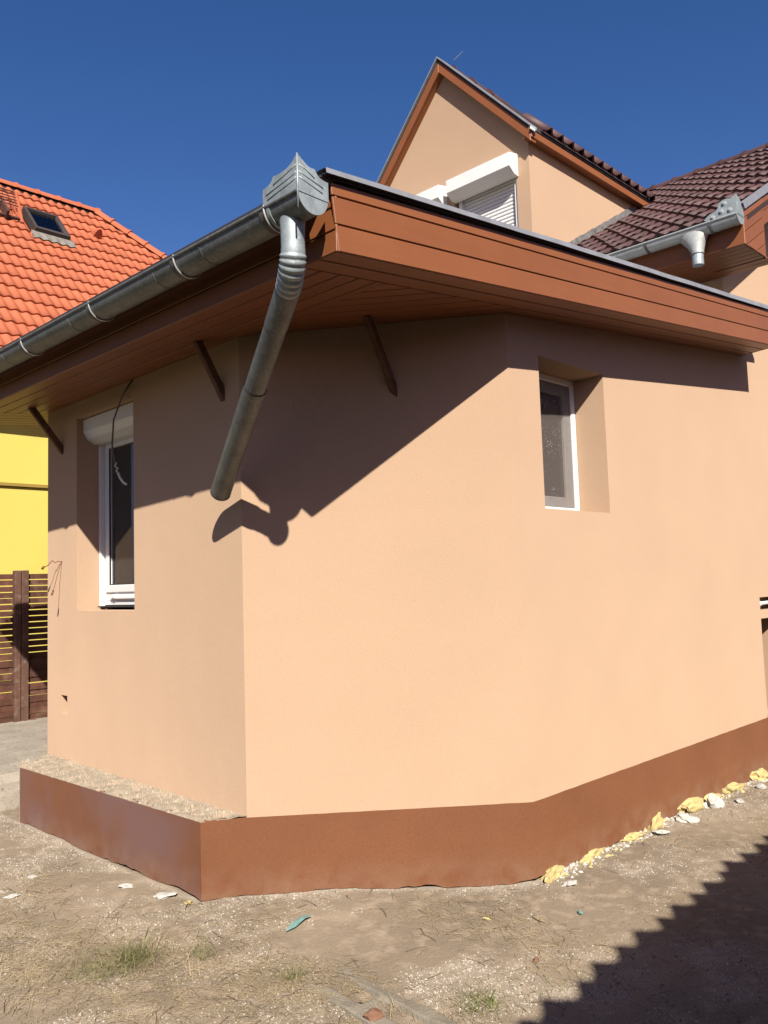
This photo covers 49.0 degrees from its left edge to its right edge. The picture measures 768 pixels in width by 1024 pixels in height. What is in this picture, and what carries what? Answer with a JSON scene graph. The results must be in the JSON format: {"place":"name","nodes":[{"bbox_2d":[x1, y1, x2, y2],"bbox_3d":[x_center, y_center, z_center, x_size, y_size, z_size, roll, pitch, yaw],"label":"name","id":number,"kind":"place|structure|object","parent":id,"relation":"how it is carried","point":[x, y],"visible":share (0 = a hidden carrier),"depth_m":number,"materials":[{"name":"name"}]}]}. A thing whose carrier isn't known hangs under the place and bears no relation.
{"place":"outdoors","nodes":[
{"label":"outdoors","id":0,"kind":"place"},
{"bbox_2d":[0,711,47,810],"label":"concrete path","id":1,"kind":"structure","parent":0,"point":[20,741],"depth_m":7.14,"materials":[{"name":"grey concrete"}]},
{"bbox_2d":[50,924,595,1020],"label":"green grass","id":2,"kind":"structure","parent":0,"point":[149,954],"depth_m":3.56,"materials":[{"name":"green plant"}]},
{"bbox_2d":[0,778,767,1023],"bbox_3d":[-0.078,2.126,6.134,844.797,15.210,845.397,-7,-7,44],"label":"ground","id":3,"kind":"structure","parent":0,"point":[608,921],"depth_m":3.87,"materials":[{"name":"soil"}]},
{"bbox_2d":[3,893,19,898],"bbox_3d":[-1.948,2.008,4.408,0.086,0.021,0.046,-8,-8,-6],"label":"mortar chip","id":4,"kind":"object","parent":3,"relation":"on","point":[10,896],"visible":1,"depth_m":4.40,"materials":[{"name":"white paint"}]},
{"bbox_2d":[0,570,47,722],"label":"fence","id":5,"kind":"object","parent":3,"relation":"on","point":[24,667],"visible":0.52,"depth_m":8.76,"materials":[{"name":"brown wood"}]},
{"bbox_2d":[0,178,166,695],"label":"neighbour house","id":6,"kind":"structure","parent":3,"relation":"on","point":[59,255],"depth_m":12.64,"materials":[{"name":"yellow paint"}]},
{"bbox_2d":[118,883,133,887],"bbox_3d":[-1.385,2.009,4.521,0.084,0.028,0.045,0,-5,-25],"label":"mortar chip","id":7,"kind":"object","parent":3,"relation":"on","point":[126,885],"visible":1,"depth_m":4.52,"materials":[{"name":"white paint"}]},
{"bbox_2d":[153,892,176,899],"bbox_3d":[-1.135,1.991,4.373,0.129,0.036,0.072,-4,-3,-13],"label":"mortar chip","id":8,"kind":"object","parent":3,"relation":"on","point":[161,895],"visible":0.99,"depth_m":4.36,"materials":[{"name":"white paint"}]},
{"bbox_2d":[184,900,192,904],"bbox_3d":[-0.994,1.989,4.288,0.045,0.022,0.073,4,-17,-20],"label":"mortar chip","id":9,"kind":"object","parent":3,"relation":"on","point":[187,902],"visible":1,"depth_m":4.29,"materials":[{"name":"yellow stone"}]},
{"bbox_2d":[0,887,524,1023],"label":"dry grass","id":10,"kind":"structure","parent":3,"relation":"on","point":[136,963],"depth_m":3.57,"materials":[{"name":"plant"}]},
{"bbox_2d":[286,915,311,930],"bbox_3d":[-0.408,1.942,3.989,0.035,0.018,0.181,-5,-6,29],"label":"plastic strip","id":11,"kind":"object","parent":3,"relation":"on","point":[295,923],"visible":1,"depth_m":3.97,"materials":[{"name":"teal plastic"}]},
{"bbox_2d":[363,1007,383,1020],"bbox_3d":[-0.036,1.862,3.101,0.081,0.058,0.051,-5,2,-7],"label":"brick fragment","id":12,"kind":"object","parent":3,"relation":"on","point":[373,1014],"visible":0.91,"depth_m":3.09,"materials":[{"name":"orange brick"}]},
{"bbox_2d":[308,967,458,1023],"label":"concrete block","id":13,"kind":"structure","parent":3,"relation":"on","point":[419,1012],"depth_m":3.21,"materials":[{"name":"grey concrete"}]},
{"bbox_2d":[0,51,767,900],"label":"house","id":14,"kind":"structure","parent":3,"relation":"on","point":[408,519],"depth_m":4.77,"materials":[{"name":"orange paint"}]},
{"bbox_2d":[83,402,134,606],"bbox_3d":[-1.778,-0.010,6.037,1.119,1.364,0.522,-7,-7,44],"label":"window","id":15,"kind":"structure","parent":14,"relation":"in","point":[116,499],"depth_m":6.05,"materials":[{"name":"white plastic"}]},
{"bbox_2d":[539,372,579,510],"bbox_3d":[0.996,-0.435,5.348,0.075,0.897,0.733,-7,-7,44],"label":"window","id":16,"kind":"structure","parent":14,"relation":"in","point":[557,406],"depth_m":5.49,"materials":[{"name":"white plastic"}]},
{"bbox_2d":[0,784,767,1023],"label":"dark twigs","id":17,"kind":"object","parent":3,"relation":"on","point":[302,955],"visible":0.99,"depth_m":3.59,"materials":[{"name":"brown wood"}]},
{"bbox_2d":[0,782,767,1023],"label":"dry straw","id":18,"kind":"object","parent":3,"relation":"on","point":[194,976],"visible":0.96,"depth_m":3.53,"materials":[{"name":"beige plant"}]},
{"bbox_2d":[0,781,767,1023],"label":"plaster crumbs","id":19,"kind":"object","parent":3,"relation":"on","point":[430,1001],"visible":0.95,"depth_m":3.55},
{"bbox_2d":[0,781,767,1023],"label":"soil clods","id":20,"kind":"object","parent":3,"relation":"on","point":[562,1014],"visible":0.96,"depth_m":3.66,"materials":[{"name":"brown soil"}]},
{"bbox_2d":[532,915,546,922],"bbox_3d":[0.741,1.944,4.020,0.018,0.013,0.105,-1,-4,-34],"label":"wood chip","id":21,"kind":"object","parent":3,"relation":"on","point":[538,919],"visible":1,"depth_m":4.02,"materials":[{"name":"wood"}]},
{"bbox_2d":[540,865,563,883],"bbox_3d":[0.933,1.984,4.616,0.088,0.093,0.328,9,-2,37],"label":"foam chunk","id":22,"kind":"object","parent":3,"relation":"on","point":[554,872],"visible":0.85,"depth_m":4.57,"materials":[{"name":"yellow plastic"}]},
{"bbox_2d":[562,880,576,886],"bbox_3d":[0.984,1.969,4.466,0.108,0.028,0.066,-6,-5,-18],"label":"plaster lump","id":23,"kind":"object","parent":3,"relation":"on","point":[569,883],"visible":1,"depth_m":4.46,"materials":[{"name":"white stone"}]},
{"bbox_2d":[579,853,594,863],"bbox_3d":[1.157,1.990,4.820,0.054,0.051,0.171,-3,7,45],"label":"foam chunk","id":24,"kind":"object","parent":3,"relation":"on","point":[587,858],"visible":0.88,"depth_m":4.81,"materials":[{"name":"yellow plastic"}]},
{"bbox_2d":[588,847,605,856],"bbox_3d":[1.246,1.998,4.941,0.061,0.064,0.236,-13,-16,31],"label":"foam chunk","id":25,"kind":"object","parent":3,"relation":"on","point":[597,851],"visible":0.84,"depth_m":4.89,"materials":[{"name":"yellow plastic"}]},
{"bbox_2d":[620,832,644,841],"bbox_3d":[1.538,2.015,5.207,0.210,0.062,0.064,2,-12,-34],"label":"foam chunk","id":26,"kind":"object","parent":3,"relation":"on","point":[632,836],"visible":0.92,"depth_m":5.18,"materials":[{"name":"yellow plastic"}]},
{"bbox_2d":[647,812,663,832],"bbox_3d":[1.756,2.024,5.450,0.098,0.100,0.415,4,10,27],"label":"foam chunk","id":27,"kind":"object","parent":3,"relation":"on","point":[657,821],"visible":0.61,"depth_m":5.40,"materials":[{"name":"yellow plastic"}]},
{"bbox_2d":[652,830,669,834],"bbox_3d":[1.732,2.006,5.270,0.119,0.038,0.077,3,-11,-2],"label":"plaster lump","id":28,"kind":"object","parent":3,"relation":"on","point":[660,832],"visible":1,"depth_m":5.26,"materials":[{"name":"white stone"}]},
{"bbox_2d":[555,779,767,881],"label":"plaster grit","id":29,"kind":"object","parent":3,"relation":"on","point":[584,862],"visible":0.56,"depth_m":5.01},
{"bbox_2d":[562,780,765,877],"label":"foam crumbs","id":30,"kind":"object","parent":3,"relation":"on","point":[644,830],"visible":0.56,"depth_m":5.16,"materials":[{"name":"plastic"}]},
{"bbox_2d":[676,812,699,822],"bbox_3d":[1.996,2.010,5.532,0.160,0.050,0.108,2,2,8],"label":"plaster lump","id":31,"kind":"object","parent":3,"relation":"on","point":[684,817],"visible":1,"depth_m":5.51,"materials":[{"name":"white stone"}]},
{"bbox_2d":[677,796,706,812],"bbox_3d":[2.137,2.039,5.817,0.400,0.126,0.114,12,-3,-42],"label":"foam chunk","id":32,"kind":"object","parent":3,"relation":"on","point":[692,805],"visible":0.77,"depth_m":5.76,"materials":[{"name":"yellow plastic"}]},
{"bbox_2d":[704,793,722,800],"bbox_3d":[2.363,2.054,6.065,0.254,0.071,0.071,-3,-14,-30],"label":"foam chunk","id":33,"kind":"object","parent":3,"relation":"on","point":[717,794],"visible":0.32,"depth_m":6.06,"materials":[{"name":"yellow plastic"}]},
{"bbox_2d":[703,793,724,807],"bbox_3d":[2.290,2.030,5.869,0.174,0.144,0.108,-3,-8,-29],"label":"plaster lump","id":34,"kind":"object","parent":3,"relation":"on","point":[714,801],"visible":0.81,"depth_m":5.85,"materials":[{"name":"white stone"}]},
{"bbox_2d":[722,782,747,793],"bbox_3d":[2.636,2.080,6.329,0.370,0.092,0.095,8,-10,-44],"label":"foam chunk","id":35,"kind":"object","parent":3,"relation":"on","point":[732,787],"visible":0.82,"depth_m":6.27,"materials":[{"name":"yellow plastic"}]},
{"bbox_2d":[734,798,744,802],"bbox_3d":[2.526,2.049,5.987,0.061,0.030,0.093,-7,-9,8],"label":"plaster lump","id":36,"kind":"object","parent":3,"relation":"on","point":[739,800],"visible":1,"depth_m":5.96,"materials":[{"name":"white stone"}]},
{"bbox_2d":[750,768,767,780],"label":"foam chunk","id":37,"kind":"object","parent":3,"relation":"on","point":[759,774],"visible":0.74,"depth_m":6.62,"materials":[{"name":"yellow plastic"}]},
{"bbox_2d":[756,783,766,788],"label":"plaster lump","id":38,"kind":"object","parent":3,"relation":"on","point":[761,785],"visible":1,"depth_m":6.33,"materials":[{"name":"white stone"}]},
{"bbox_2d":[0,0,767,255],"label":"sky","id":39,"kind":"structure","parent":0,"point":[173,120],"materials":[{"name":"blue"}]}
]}

